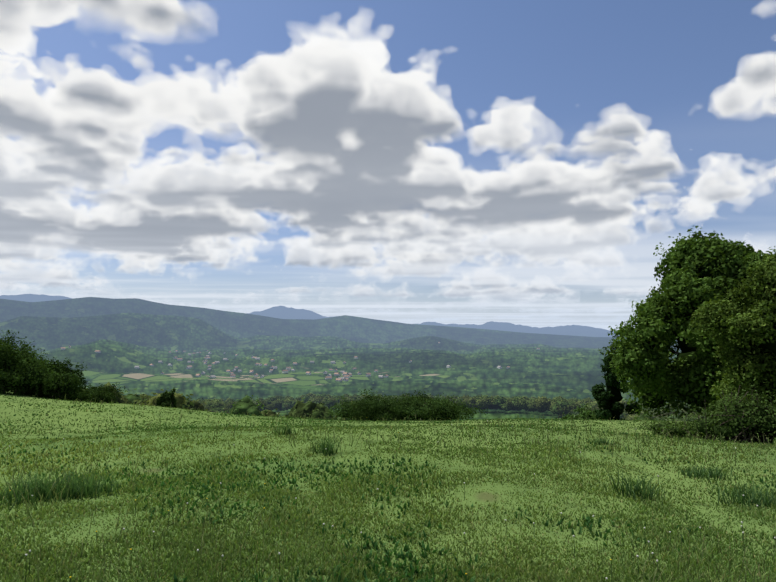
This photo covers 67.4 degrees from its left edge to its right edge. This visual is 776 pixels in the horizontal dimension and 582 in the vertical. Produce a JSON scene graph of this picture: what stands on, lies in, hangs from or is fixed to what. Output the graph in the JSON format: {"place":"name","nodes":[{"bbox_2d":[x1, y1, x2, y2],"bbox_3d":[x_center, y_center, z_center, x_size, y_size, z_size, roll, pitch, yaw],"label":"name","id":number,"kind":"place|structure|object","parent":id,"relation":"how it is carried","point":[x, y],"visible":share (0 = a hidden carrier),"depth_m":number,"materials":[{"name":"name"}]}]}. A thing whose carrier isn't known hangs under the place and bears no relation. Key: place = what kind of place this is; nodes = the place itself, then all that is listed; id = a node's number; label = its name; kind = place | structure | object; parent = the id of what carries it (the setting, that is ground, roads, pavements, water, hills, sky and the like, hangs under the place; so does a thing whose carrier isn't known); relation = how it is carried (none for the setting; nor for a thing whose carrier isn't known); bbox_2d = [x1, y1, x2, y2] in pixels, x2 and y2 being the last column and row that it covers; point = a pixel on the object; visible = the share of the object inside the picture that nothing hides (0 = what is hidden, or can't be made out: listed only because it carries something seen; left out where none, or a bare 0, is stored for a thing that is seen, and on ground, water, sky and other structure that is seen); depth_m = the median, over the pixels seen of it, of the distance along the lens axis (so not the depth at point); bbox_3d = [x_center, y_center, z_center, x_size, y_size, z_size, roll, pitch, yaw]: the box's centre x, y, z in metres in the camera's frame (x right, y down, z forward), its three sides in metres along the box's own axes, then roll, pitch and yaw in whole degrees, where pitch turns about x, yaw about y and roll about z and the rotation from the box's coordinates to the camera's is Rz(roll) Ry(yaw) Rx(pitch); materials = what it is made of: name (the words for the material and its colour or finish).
{"place":"outdoors","nodes":[
{"label":"outdoors","id":0,"kind":"place"},
{"bbox_2d":[0,294,775,581],"bbox_3d":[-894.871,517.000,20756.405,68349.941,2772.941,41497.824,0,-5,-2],"label":"terrain","id":1,"kind":"structure","parent":0,"point":[126,336],"depth_m":1872.32,"materials":[{"name":"green plant"}]},
{"bbox_2d":[0,330,73,398],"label":"thicket","id":2,"kind":"object","parent":1,"relation":"on","point":[8,351],"depth_m":29.84,"materials":[{"name":"green plant"}]},
{"bbox_2d":[17,349,88,400],"bbox_3d":[-19.241,4.945,33.334,4.596,3.199,4.101,0,-5,-2],"label":"thicket","id":3,"kind":"object","parent":1,"relation":"on","point":[71,376],"depth_m":32.91,"materials":[{"name":"green plant"}]},
{"bbox_2d":[61,382,128,402],"bbox_3d":[-18.580,6.532,36.125,4.239,1.689,4.256,0,-5,-2],"label":"thicket","id":4,"kind":"object","parent":1,"relation":"on","point":[92,393],"depth_m":35.90,"materials":[{"name":"green plant"}]},
{"bbox_2d":[155,387,176,407],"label":"shrub","id":5,"kind":"object","parent":1,"relation":"on","point":[166,398],"depth_m":40.40,"materials":[{"name":"green plant"}]},
{"bbox_2d":[61,342,539,380],"bbox_3d":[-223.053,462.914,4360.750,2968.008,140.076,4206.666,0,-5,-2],"label":"village houses","id":6,"kind":"structure","parent":1,"relation":"on","point":[346,375],"depth_m":2957.69,"materials":[{"name":"paint"}]},
{"bbox_2d":[0,392,775,581],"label":"meadow grass","id":7,"kind":"structure","parent":1,"relation":"on","point":[56,490],"depth_m":6.50,"materials":[{"name":"green plant"}]},
{"bbox_2d":[9,404,775,581],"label":"meadow flowers","id":8,"kind":"object","parent":1,"relation":"on","point":[361,532],"visible":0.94,"depth_m":5.56,"materials":[{"name":"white plant"}]},
{"bbox_2d":[327,388,487,420],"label":"thicket","id":9,"kind":"object","parent":1,"relation":"on","point":[401,408],"depth_m":48.95,"materials":[{"name":"green plant"}]},
{"bbox_2d":[55,382,772,420],"bbox_3d":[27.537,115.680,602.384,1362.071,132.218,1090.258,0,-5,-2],"label":"tree crowns","id":10,"kind":"object","parent":1,"relation":"on","point":[247,406],"visible":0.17,"depth_m":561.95,"materials":[{"name":"green plant"}]},
{"bbox_2d":[555,404,600,419],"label":"hedge","id":11,"kind":"object","parent":1,"relation":"on","point":[584,414],"visible":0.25,"depth_m":62.14,"materials":[{"name":"green plant"}]},
{"bbox_2d":[591,355,641,419],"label":"slim tree","id":12,"kind":"object","parent":1,"relation":"on","point":[601,395],"depth_m":57.43,"materials":[{"name":"green plant"}]},
{"bbox_2d":[634,412,722,438],"bbox_3d":[8.451,4.060,16.875,2.438,1.017,3.082,0,-5,-2],"label":"bush","id":13,"kind":"object","parent":1,"relation":"on","point":[678,425],"depth_m":16.26,"materials":[{"name":"green plant"}]},
{"bbox_2d":[598,225,775,419],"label":"tree","id":14,"kind":"object","parent":1,"relation":"on","point":[737,256],"depth_m":40.16,"materials":[{"name":"green plant"}]},
{"bbox_2d":[667,377,775,443],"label":"bush","id":15,"kind":"object","parent":1,"relation":"on","point":[748,404],"depth_m":13.94,"materials":[{"name":"green plant"}]},
{"bbox_2d":[689,246,775,405],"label":"tree","id":16,"kind":"object","parent":1,"relation":"on","point":[764,272],"depth_m":30.84,"materials":[{"name":"green plant"}]},
{"bbox_2d":[0,0,775,330],"label":"sky","id":17,"kind":"structure","parent":0,"point":[477,162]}
]}

